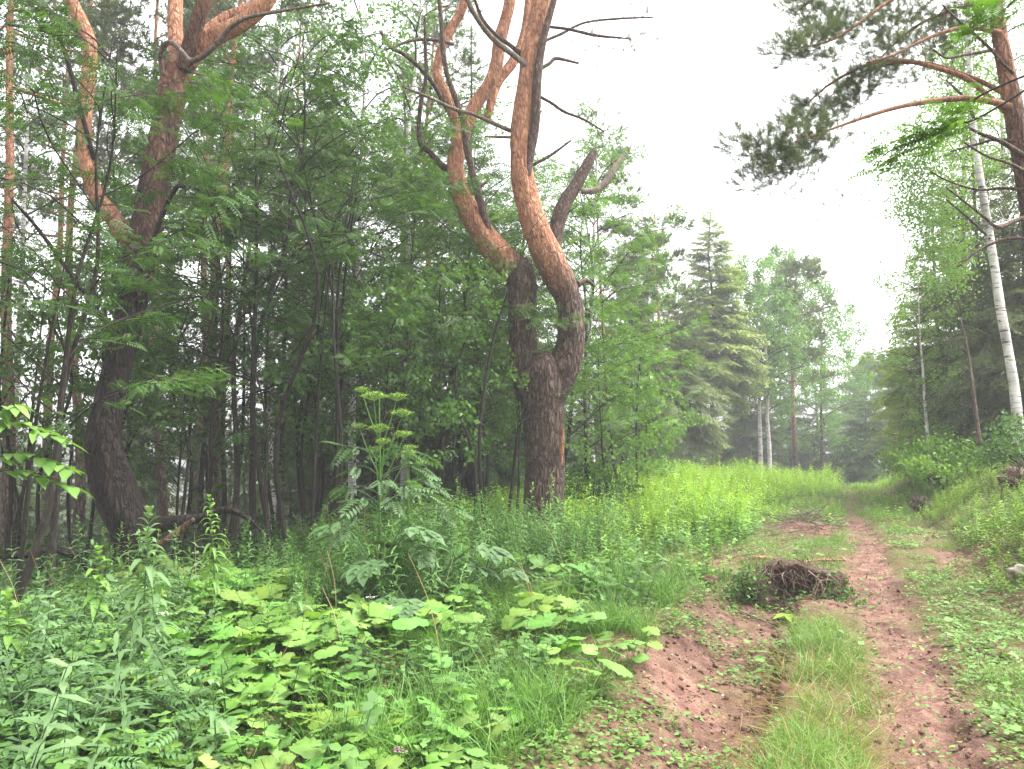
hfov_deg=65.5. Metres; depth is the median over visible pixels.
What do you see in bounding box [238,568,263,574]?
butterbur plant
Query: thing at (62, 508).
young spruce
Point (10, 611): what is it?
willowherb plant
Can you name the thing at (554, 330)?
rowan tree
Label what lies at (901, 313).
birch tree
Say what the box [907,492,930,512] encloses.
root clod
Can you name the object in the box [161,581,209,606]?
butterbur plant
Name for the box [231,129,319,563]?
sapling stem
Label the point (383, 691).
butterbur plant
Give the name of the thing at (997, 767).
pebbles
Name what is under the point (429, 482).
angelica plant
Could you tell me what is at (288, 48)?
pine tree
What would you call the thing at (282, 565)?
willowherb plant
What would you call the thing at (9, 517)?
sapling stem
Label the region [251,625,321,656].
butterbur plant
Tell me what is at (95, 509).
young spruce
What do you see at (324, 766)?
butterbur plant
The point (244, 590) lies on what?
butterbur plant
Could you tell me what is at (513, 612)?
butterbur plant
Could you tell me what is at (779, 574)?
root clump
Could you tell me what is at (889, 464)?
bush
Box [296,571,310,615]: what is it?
willowherb plant
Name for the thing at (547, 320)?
rowan tree
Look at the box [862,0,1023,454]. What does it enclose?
birch tree
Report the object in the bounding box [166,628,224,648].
butterbur plant
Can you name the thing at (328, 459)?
spruce tree
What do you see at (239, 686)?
butterbur plant
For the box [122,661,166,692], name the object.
butterbur plant
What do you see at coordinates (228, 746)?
butterbur plant
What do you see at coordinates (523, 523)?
willowherb plant
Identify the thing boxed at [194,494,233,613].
willowherb plant
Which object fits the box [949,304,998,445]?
dead sapling
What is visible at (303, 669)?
butterbur plant
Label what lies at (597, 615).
butterbur plant
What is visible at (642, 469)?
bush
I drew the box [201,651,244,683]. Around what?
butterbur plant
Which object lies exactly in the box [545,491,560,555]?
willowherb plant
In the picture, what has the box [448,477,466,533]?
willowherb plant
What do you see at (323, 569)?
willowherb plant
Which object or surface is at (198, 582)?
butterbur plant
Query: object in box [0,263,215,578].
leafy sapling
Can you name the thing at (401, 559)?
willowherb plant
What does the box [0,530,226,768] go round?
herbs
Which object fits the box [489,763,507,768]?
butterbur plant
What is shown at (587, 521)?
willowherb plant
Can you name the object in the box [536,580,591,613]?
butterbur plant
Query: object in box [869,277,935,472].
spruce tree
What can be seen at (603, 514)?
willowherb plant
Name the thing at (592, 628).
long grass
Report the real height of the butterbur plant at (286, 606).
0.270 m
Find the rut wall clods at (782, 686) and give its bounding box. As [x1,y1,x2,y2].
[720,594,812,768]
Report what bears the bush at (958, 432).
on the ground at (910, 673)
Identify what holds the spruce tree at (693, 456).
on the ground at (910, 673)
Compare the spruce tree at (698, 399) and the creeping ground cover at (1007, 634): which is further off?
the spruce tree at (698, 399)
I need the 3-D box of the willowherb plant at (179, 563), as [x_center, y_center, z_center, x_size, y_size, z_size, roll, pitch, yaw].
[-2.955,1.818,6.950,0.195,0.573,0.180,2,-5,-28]
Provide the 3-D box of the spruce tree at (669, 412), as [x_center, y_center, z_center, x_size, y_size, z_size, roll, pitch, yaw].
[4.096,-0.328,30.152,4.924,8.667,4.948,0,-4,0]
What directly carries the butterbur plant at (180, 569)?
on the ground at (910, 673)
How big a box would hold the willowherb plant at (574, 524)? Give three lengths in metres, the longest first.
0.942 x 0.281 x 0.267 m
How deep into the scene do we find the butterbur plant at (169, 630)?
5.52 m
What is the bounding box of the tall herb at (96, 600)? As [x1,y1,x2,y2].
[69,545,118,635]
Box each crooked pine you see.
[0,0,329,598]
[373,0,662,537]
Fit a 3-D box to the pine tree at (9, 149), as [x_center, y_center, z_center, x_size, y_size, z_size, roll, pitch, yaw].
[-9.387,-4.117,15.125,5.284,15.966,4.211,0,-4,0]
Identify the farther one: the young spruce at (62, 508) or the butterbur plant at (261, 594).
the young spruce at (62, 508)
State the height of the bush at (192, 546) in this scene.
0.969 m
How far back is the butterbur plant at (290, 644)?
5.52 m
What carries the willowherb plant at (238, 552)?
on the ground at (910, 673)
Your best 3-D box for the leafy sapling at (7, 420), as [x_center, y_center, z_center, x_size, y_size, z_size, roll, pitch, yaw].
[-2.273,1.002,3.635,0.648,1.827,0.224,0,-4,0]
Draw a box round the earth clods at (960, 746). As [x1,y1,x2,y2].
[562,521,1022,768]
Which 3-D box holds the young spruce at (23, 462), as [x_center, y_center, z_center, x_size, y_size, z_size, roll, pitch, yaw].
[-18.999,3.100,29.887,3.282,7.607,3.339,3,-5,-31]
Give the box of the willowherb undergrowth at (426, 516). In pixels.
[206,489,644,645]
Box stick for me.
[738,610,782,627]
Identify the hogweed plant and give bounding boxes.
[307,521,446,596]
[366,578,464,617]
[385,537,515,593]
[440,547,540,592]
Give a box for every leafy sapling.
[0,244,148,570]
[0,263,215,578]
[0,404,95,499]
[38,326,281,560]
[140,311,368,558]
[221,271,446,528]
[264,292,505,529]
[283,247,550,521]
[394,315,543,507]
[520,330,688,501]
[566,317,714,492]
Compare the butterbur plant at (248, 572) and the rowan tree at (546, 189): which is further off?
the rowan tree at (546, 189)
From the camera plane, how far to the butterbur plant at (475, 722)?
4.33 m
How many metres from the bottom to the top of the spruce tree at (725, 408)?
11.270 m
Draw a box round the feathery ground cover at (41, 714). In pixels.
[0,589,287,768]
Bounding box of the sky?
[0,0,1023,495]
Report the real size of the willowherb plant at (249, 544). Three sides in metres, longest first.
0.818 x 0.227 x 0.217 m
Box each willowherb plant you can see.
[0,588,37,674]
[44,561,64,607]
[66,514,91,592]
[94,527,115,595]
[98,549,114,589]
[99,544,118,590]
[102,522,129,590]
[108,506,177,681]
[118,557,131,590]
[119,533,138,594]
[124,565,141,597]
[126,529,143,584]
[127,526,182,646]
[130,647,175,725]
[147,530,162,586]
[166,524,186,577]
[166,559,181,599]
[182,679,238,768]
[184,546,193,580]
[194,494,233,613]
[196,553,213,593]
[217,527,230,571]
[228,518,250,567]
[235,531,256,590]
[252,548,262,581]
[256,540,273,582]
[259,530,277,574]
[268,552,279,571]
[273,541,288,591]
[279,529,289,566]
[281,582,313,655]
[283,575,296,616]
[288,553,304,609]
[294,553,311,592]
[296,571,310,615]
[297,567,311,601]
[302,557,316,597]
[306,555,315,595]
[307,514,326,565]
[310,578,321,611]
[313,538,328,595]
[314,536,329,576]
[317,544,333,602]
[322,538,340,583]
[327,511,348,584]
[347,543,361,592]
[374,568,388,604]
[375,523,387,553]
[393,522,407,590]
[403,511,420,595]
[404,552,417,595]
[405,545,423,598]
[412,497,430,587]
[413,496,424,543]
[437,544,453,589]
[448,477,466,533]
[449,502,470,589]
[450,499,472,581]
[458,488,469,528]
[466,490,482,539]
[480,495,498,545]
[486,509,495,547]
[487,492,500,545]
[495,486,515,540]
[500,498,512,545]
[507,502,516,544]
[508,518,522,561]
[510,488,527,549]
[512,511,527,561]
[516,499,530,549]
[522,482,536,563]
[539,497,547,546]
[540,501,550,549]
[541,471,558,535]
[541,507,560,564]
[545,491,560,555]
[547,501,561,539]
[556,501,567,544]
[558,495,567,543]
[563,493,581,556]
[565,490,578,545]
[579,497,591,557]
[581,502,594,544]
[583,477,598,534]
[585,510,597,551]
[596,483,609,551]
[599,493,615,526]
[603,493,619,551]
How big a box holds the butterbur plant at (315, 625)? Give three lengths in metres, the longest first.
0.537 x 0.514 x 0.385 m
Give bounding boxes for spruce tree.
[72,169,197,520]
[242,18,380,517]
[343,54,460,507]
[393,18,524,508]
[456,157,592,493]
[566,266,686,473]
[569,359,639,481]
[631,365,690,468]
[646,282,735,471]
[666,205,777,472]
[668,376,732,469]
[696,346,789,477]
[698,396,757,454]
[752,352,818,478]
[780,364,853,483]
[824,389,892,485]
[827,355,880,481]
[859,343,912,478]
[867,189,988,462]
[868,341,916,436]
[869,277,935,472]
[892,103,1021,455]
[921,115,1023,454]
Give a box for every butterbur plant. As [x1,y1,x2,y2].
[8,746,76,768]
[49,628,120,674]
[53,665,111,701]
[62,606,122,619]
[63,579,99,600]
[71,751,134,768]
[72,571,122,597]
[72,705,138,747]
[74,731,154,768]
[88,595,133,620]
[88,744,147,768]
[98,737,156,767]
[101,705,166,736]
[101,716,150,747]
[105,658,160,679]
[114,571,141,594]
[119,625,180,655]
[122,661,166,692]
[131,583,190,593]
[131,588,195,616]
[146,557,177,580]
[149,742,193,768]
[149,749,219,765]
[151,734,181,759]
[151,763,175,768]
[156,566,193,578]
[158,663,199,683]
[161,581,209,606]
[163,631,202,666]
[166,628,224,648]
[167,661,221,683]
[169,576,223,590]
[170,588,232,605]
[172,750,223,768]
[175,560,232,579]
[177,633,224,668]
[182,575,234,592]
[186,588,263,639]
[187,594,259,623]
[189,572,220,583]
[189,642,244,677]
[193,592,229,617]
[196,573,249,593]
[196,748,250,768]
[197,652,251,681]
[197,675,252,705]
[200,624,271,654]
[201,600,272,642]
[201,622,254,654]
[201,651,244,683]
[203,678,258,705]
[204,610,261,644]
[207,588,282,618]
[208,612,250,642]
[210,735,280,763]
[211,600,266,618]
[217,589,252,606]
[217,751,252,767]
[218,696,251,718]
[218,720,279,757]
[219,566,272,586]
[220,577,259,591]
[220,672,271,710]
[220,692,284,702]
[220,734,284,766]
[222,676,279,716]
[224,633,266,680]
[225,605,283,641]
[226,604,271,626]
[231,762,248,768]
[234,685,286,720]
[236,643,299,686]
[236,714,267,734]
[237,614,271,650]
[237,650,290,681]
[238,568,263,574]
[239,571,273,588]
[239,582,285,596]
[241,568,293,590]
[241,601,284,616]
[241,639,278,653]
[248,648,289,680]
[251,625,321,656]
[251,658,321,700]
[251,751,296,768]
[252,700,305,729]
[253,583,288,608]
[255,576,289,593]
[258,625,314,660]
[259,603,319,626]
[259,632,295,669]
[260,594,309,614]
[262,624,296,652]
[262,676,293,699]
[263,721,310,745]
[264,602,299,619]
[267,611,320,658]
[270,645,334,667]
[272,575,310,584]
[272,592,313,617]
[272,651,294,678]
[273,635,339,668]
[276,593,324,603]
[277,570,318,590]
[277,718,334,759]
[279,582,290,600]
[281,561,320,574]
[283,608,357,651]
[285,703,361,738]
[286,569,316,575]
[286,574,327,596]
[289,640,326,666]
[289,663,338,701]
[289,731,366,763]
[292,674,349,708]
[294,702,343,731]
[295,763,312,768]
[296,609,329,622]
[300,631,359,678]
[300,643,350,677]
[300,754,323,768]
[305,633,357,665]
[307,627,364,639]
[314,763,328,768]
[317,607,351,615]
[318,592,378,630]
[318,718,376,739]
[319,617,388,647]
[320,668,365,691]
[323,617,342,626]
[324,621,372,647]
[326,712,383,744]
[328,601,371,620]
[330,737,387,761]
[332,682,416,713]
[340,686,393,714]
[349,707,390,740]
[358,617,391,637]
[358,748,398,768]
[367,601,420,619]
[374,590,409,603]
[375,755,403,768]
[379,605,443,651]
[379,712,438,747]
[379,729,436,765]
[384,696,452,734]
[385,602,462,640]
[388,619,432,644]
[397,699,428,728]
[399,613,457,655]
[399,749,430,768]
[404,725,450,748]
[417,604,474,643]
[420,583,474,602]
[420,652,476,684]
[422,750,465,768]
[423,595,485,645]
[425,745,488,767]
[435,710,511,743]
[436,742,491,768]
[440,545,468,563]
[444,720,481,749]
[447,583,491,612]
[448,725,481,750]
[452,754,484,768]
[455,693,523,728]
[466,721,505,741]
[468,553,525,584]
[477,679,518,718]
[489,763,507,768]
[501,592,577,632]
[509,607,580,634]
[511,612,557,646]
[516,632,566,659]
[517,553,558,583]
[523,616,594,657]
[523,636,586,666]
[529,658,601,694]
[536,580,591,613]
[538,596,575,630]
[538,608,570,643]
[546,561,592,589]
[550,608,606,642]
[556,563,609,589]
[557,563,576,580]
[572,644,632,692]
[592,631,642,658]
[596,638,649,677]
[626,625,663,653]
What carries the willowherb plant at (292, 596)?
on the ground at (910, 673)
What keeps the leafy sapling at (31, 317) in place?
on the ground at (910, 673)
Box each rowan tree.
[0,0,283,629]
[0,0,302,603]
[0,83,313,563]
[0,92,163,366]
[25,8,494,562]
[25,52,461,537]
[39,142,380,572]
[42,59,409,541]
[54,14,428,567]
[141,82,477,551]
[153,76,492,533]
[159,96,496,507]
[170,95,547,524]
[318,114,633,502]
[346,181,615,497]
[427,221,648,521]
[433,161,681,497]
[446,133,714,468]
[489,246,705,490]
[586,333,702,480]
[846,0,1023,182]
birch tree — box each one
[0,19,149,452]
[100,0,424,533]
[242,0,484,495]
[299,0,548,504]
[501,93,704,463]
[703,251,852,475]
[719,268,850,474]
[743,240,854,470]
[844,258,1023,484]
[846,10,1021,331]
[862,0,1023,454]
[901,0,1023,280]
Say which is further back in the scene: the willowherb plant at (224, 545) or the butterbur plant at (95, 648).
the willowherb plant at (224, 545)
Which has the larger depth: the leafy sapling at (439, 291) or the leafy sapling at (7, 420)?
the leafy sapling at (439, 291)
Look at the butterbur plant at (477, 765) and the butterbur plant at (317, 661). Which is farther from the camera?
the butterbur plant at (317, 661)
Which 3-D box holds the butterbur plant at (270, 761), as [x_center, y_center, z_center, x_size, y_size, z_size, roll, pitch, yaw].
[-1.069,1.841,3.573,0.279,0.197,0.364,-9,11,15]
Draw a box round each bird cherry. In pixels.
[19,178,231,463]
[98,159,331,540]
[231,149,424,528]
[282,147,505,509]
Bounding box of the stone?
[1006,564,1023,577]
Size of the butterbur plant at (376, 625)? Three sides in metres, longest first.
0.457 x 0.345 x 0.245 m
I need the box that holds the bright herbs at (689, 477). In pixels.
[242,454,846,550]
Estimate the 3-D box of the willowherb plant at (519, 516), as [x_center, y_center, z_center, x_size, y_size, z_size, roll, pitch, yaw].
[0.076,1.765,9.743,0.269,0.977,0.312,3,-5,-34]
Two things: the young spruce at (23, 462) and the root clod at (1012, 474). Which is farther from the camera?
the young spruce at (23, 462)
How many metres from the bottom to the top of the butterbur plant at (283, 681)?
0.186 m
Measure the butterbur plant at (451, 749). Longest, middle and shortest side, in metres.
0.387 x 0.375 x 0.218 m
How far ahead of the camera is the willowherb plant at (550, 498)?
11.49 m
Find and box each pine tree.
[0,0,116,547]
[0,0,154,570]
[0,0,155,565]
[70,0,266,556]
[108,0,344,558]
[141,0,273,531]
[167,1,279,536]
[245,0,356,513]
[338,0,489,501]
[541,139,659,462]
[604,237,694,462]
[608,211,716,459]
[684,0,1023,272]
[747,253,840,474]
[830,349,910,472]
[863,372,890,438]
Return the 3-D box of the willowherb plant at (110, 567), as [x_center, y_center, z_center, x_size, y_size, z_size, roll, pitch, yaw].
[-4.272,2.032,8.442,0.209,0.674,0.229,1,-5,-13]
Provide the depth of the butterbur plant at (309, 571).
8.30 m
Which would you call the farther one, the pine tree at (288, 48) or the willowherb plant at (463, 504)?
the pine tree at (288, 48)
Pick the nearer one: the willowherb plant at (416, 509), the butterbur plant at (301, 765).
the butterbur plant at (301, 765)
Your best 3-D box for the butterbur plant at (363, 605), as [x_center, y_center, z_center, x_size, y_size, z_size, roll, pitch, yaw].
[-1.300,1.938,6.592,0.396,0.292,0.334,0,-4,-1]
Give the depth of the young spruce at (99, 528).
18.48 m
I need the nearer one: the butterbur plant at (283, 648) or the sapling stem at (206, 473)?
the butterbur plant at (283, 648)
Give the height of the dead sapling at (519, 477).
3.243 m
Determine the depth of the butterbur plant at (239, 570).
8.12 m
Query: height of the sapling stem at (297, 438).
6.339 m
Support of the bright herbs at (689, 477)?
on the ground at (910, 673)
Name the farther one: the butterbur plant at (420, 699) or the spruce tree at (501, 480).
the spruce tree at (501, 480)
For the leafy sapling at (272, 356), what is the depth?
12.02 m
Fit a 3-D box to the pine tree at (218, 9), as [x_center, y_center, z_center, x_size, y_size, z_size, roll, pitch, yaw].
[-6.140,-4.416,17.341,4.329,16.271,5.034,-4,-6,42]
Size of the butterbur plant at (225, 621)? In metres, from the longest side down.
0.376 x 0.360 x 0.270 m
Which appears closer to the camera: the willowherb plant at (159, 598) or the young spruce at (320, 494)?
the willowherb plant at (159, 598)
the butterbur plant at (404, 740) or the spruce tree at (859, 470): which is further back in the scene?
the spruce tree at (859, 470)
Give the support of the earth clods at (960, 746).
on the ground at (910, 673)
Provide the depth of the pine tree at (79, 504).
19.39 m
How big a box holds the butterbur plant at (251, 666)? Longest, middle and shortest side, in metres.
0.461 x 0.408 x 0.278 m
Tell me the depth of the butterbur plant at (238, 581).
7.61 m
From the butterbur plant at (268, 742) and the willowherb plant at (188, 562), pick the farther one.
the willowherb plant at (188, 562)
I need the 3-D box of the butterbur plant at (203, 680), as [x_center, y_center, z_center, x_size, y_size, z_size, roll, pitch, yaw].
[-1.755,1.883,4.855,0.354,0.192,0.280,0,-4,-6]
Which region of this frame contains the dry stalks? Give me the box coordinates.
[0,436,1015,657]
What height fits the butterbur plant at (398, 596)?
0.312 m
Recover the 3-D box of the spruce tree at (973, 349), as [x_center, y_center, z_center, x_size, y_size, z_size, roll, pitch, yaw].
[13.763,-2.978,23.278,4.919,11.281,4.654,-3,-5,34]
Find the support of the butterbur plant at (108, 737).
on the ground at (910, 673)
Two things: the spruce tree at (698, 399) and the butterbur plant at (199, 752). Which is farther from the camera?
the spruce tree at (698, 399)
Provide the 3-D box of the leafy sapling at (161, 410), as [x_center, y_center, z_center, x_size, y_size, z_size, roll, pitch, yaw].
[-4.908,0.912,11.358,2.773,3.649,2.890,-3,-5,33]
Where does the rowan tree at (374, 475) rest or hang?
on the ground at (910, 673)
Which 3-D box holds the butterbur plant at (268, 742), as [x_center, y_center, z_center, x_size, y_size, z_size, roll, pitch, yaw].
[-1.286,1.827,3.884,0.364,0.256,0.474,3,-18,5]
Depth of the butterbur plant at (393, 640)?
6.31 m
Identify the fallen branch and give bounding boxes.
[753,553,845,561]
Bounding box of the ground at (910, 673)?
[0,455,1023,768]
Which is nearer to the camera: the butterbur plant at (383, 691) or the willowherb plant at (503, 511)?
the butterbur plant at (383, 691)
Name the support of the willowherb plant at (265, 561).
on the ground at (910, 673)
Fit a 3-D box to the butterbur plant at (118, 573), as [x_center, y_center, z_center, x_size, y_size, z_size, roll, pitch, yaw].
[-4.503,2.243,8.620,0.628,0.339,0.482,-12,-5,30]
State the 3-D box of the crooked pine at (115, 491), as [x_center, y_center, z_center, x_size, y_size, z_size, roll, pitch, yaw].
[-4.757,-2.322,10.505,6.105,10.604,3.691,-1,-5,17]
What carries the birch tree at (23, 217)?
on the ground at (910, 673)
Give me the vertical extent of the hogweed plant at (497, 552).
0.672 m
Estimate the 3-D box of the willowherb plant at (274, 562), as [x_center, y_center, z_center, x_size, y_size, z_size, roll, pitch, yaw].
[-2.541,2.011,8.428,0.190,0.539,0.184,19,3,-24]
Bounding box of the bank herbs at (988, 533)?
[865,434,1023,602]
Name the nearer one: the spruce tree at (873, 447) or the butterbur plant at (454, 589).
the butterbur plant at (454, 589)
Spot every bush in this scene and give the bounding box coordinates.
[0,530,97,581]
[167,508,313,565]
[339,500,472,535]
[564,455,654,514]
[616,452,684,485]
[875,409,971,483]
[877,426,1002,489]
[917,410,1007,466]
[957,408,1023,471]
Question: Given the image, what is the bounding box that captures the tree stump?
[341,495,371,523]
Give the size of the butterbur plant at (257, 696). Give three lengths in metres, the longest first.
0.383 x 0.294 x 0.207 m
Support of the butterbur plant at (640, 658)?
on the ground at (910, 673)
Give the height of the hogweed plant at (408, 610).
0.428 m
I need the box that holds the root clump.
[717,548,876,609]
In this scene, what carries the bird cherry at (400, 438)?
on the ground at (910, 673)
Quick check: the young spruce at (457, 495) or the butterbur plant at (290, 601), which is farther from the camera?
the young spruce at (457, 495)
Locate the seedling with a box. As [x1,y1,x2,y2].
[773,613,792,621]
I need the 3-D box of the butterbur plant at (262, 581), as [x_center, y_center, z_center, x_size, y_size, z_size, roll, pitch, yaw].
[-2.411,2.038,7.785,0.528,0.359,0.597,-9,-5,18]
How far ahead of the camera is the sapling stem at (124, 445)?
16.35 m
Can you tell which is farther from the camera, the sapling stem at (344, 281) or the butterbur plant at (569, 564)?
the sapling stem at (344, 281)
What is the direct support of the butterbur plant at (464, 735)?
on the ground at (910, 673)
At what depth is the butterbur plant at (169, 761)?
3.76 m
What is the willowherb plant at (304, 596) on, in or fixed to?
on the ground at (910, 673)
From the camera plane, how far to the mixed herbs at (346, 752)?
5.34 m
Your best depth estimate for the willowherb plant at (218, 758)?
3.78 m
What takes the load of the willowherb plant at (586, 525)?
on the ground at (910, 673)
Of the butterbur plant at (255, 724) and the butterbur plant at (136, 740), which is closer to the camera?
the butterbur plant at (136, 740)
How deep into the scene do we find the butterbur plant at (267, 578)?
7.86 m
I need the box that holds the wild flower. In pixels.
[156,611,176,690]
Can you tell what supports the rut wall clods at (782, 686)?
on the ground at (910, 673)
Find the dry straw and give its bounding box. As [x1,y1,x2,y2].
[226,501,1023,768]
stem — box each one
[0,228,44,389]
[0,229,63,584]
[0,256,83,583]
[0,331,42,569]
[62,271,143,567]
[66,361,98,568]
[102,256,162,454]
[119,381,154,556]
[170,262,237,565]
[184,311,231,559]
[196,118,312,566]
[225,243,287,556]
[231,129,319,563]
[233,242,298,542]
[287,339,314,513]
[289,291,339,533]
[296,186,362,538]
[297,151,376,550]
[299,251,328,549]
[301,172,374,534]
[311,220,359,553]
[373,280,408,509]
[436,263,465,502]
[448,359,479,507]
[453,291,491,538]
[461,198,556,543]
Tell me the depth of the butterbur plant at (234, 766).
3.69 m
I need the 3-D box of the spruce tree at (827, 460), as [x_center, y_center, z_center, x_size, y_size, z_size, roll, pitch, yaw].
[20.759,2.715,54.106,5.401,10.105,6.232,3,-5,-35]
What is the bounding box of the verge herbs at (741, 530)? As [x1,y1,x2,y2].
[525,483,765,587]
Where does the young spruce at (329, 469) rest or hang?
on the ground at (910, 673)
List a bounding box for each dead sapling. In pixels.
[0,192,128,588]
[148,262,268,575]
[185,294,328,565]
[269,244,364,557]
[384,301,458,515]
[405,360,486,513]
[485,340,565,530]
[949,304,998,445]
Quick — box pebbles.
[597,527,1006,768]
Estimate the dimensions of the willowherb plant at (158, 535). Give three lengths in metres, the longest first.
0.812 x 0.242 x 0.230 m
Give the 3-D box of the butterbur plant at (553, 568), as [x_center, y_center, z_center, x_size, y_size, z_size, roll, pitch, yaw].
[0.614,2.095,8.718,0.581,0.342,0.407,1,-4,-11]
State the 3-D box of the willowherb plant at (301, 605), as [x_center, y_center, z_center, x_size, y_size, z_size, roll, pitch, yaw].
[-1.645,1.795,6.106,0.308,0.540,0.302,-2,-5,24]
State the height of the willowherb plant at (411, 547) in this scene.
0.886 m
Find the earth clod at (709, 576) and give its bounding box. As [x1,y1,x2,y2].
[699,574,717,584]
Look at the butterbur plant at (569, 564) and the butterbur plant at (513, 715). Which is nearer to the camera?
the butterbur plant at (513, 715)
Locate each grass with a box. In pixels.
[86,479,920,768]
[114,551,714,768]
[726,528,929,768]
[861,470,1023,725]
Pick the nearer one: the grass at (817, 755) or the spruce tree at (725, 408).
the grass at (817, 755)
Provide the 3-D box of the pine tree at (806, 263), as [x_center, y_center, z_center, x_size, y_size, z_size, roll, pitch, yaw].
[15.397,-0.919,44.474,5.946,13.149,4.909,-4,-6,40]
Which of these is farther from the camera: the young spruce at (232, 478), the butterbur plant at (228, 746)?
the young spruce at (232, 478)
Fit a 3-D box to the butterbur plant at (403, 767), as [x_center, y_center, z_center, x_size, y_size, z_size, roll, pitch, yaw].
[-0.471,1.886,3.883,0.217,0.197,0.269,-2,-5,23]
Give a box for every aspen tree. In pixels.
[596,265,692,454]
[619,222,683,466]
[749,277,887,477]
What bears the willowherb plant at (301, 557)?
on the ground at (910, 673)
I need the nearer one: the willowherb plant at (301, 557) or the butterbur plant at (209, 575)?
the willowherb plant at (301, 557)
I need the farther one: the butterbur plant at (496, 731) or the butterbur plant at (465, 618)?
the butterbur plant at (465, 618)
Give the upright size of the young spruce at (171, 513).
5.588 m
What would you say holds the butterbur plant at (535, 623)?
on the ground at (910, 673)
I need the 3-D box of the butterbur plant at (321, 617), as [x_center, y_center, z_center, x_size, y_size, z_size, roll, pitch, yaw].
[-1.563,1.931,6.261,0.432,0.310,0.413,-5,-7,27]
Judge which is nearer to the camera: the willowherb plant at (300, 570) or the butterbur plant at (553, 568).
the willowherb plant at (300, 570)
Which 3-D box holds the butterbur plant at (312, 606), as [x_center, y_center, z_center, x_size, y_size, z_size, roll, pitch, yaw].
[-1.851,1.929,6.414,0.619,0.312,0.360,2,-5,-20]
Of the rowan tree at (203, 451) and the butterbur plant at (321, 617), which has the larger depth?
the rowan tree at (203, 451)
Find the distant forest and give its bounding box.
[0,399,766,543]
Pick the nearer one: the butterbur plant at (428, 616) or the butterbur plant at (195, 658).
the butterbur plant at (195, 658)
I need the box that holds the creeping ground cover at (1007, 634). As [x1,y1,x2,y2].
[79,450,1023,768]
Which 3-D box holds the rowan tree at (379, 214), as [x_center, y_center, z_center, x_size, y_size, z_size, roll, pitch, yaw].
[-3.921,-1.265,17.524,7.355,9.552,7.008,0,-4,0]
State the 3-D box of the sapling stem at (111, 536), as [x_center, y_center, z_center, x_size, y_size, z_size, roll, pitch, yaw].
[-5.614,0.526,10.912,1.089,4.240,0.678,1,-5,-19]
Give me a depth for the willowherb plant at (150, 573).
4.90 m
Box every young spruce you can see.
[0,372,67,555]
[0,380,40,539]
[27,408,102,558]
[71,429,133,569]
[85,381,150,535]
[152,454,187,542]
[173,428,233,553]
[204,374,261,527]
[218,392,284,536]
[256,410,312,537]
[288,411,361,522]
[319,415,368,520]
[357,377,411,520]
[392,448,458,506]
[565,370,609,482]
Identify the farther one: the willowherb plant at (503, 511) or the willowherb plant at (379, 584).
the willowherb plant at (503, 511)
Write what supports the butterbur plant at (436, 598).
on the ground at (910, 673)
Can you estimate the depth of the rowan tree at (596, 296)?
16.89 m
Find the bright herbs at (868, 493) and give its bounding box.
[710,465,998,527]
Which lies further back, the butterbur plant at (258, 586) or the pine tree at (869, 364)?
the pine tree at (869, 364)
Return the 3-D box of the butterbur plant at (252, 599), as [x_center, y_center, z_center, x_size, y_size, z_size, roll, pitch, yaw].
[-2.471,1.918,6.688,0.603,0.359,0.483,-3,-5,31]
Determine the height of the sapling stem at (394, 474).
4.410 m
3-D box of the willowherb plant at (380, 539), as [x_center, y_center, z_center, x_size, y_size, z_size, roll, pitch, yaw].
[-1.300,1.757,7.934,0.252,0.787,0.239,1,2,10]
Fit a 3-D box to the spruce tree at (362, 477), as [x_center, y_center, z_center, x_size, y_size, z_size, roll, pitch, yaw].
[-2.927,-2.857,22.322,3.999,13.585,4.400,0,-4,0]
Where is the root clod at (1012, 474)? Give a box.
[996,460,1023,494]
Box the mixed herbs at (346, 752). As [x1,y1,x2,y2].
[0,515,715,768]
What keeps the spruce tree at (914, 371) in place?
on the ground at (910, 673)
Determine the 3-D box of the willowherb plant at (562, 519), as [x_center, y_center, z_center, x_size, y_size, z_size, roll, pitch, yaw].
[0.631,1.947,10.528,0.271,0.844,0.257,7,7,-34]
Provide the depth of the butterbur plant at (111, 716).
4.15 m
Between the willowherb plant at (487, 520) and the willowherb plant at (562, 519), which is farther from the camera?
the willowherb plant at (562, 519)
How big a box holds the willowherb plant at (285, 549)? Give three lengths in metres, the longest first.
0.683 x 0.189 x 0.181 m
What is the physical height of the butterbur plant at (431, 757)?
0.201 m
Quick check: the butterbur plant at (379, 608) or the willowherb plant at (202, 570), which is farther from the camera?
the willowherb plant at (202, 570)
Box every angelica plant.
[321,386,474,559]
[376,450,456,570]
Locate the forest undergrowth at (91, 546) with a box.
[0,455,666,584]
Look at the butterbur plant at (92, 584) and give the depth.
8.40 m
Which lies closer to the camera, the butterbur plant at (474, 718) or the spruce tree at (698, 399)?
the butterbur plant at (474, 718)
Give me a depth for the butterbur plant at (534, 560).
8.84 m
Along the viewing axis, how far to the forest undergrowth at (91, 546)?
10.88 m
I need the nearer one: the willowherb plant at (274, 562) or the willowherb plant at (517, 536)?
the willowherb plant at (274, 562)
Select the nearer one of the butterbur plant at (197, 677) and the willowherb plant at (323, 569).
the butterbur plant at (197, 677)
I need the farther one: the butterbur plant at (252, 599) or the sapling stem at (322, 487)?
the sapling stem at (322, 487)
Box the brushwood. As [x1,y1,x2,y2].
[751,503,875,536]
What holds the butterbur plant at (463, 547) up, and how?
on the ground at (910, 673)
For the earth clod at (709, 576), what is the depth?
9.29 m
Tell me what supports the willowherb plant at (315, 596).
on the ground at (910, 673)
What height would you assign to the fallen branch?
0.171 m
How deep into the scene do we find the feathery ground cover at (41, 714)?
4.22 m
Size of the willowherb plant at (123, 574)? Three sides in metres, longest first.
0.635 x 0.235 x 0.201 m

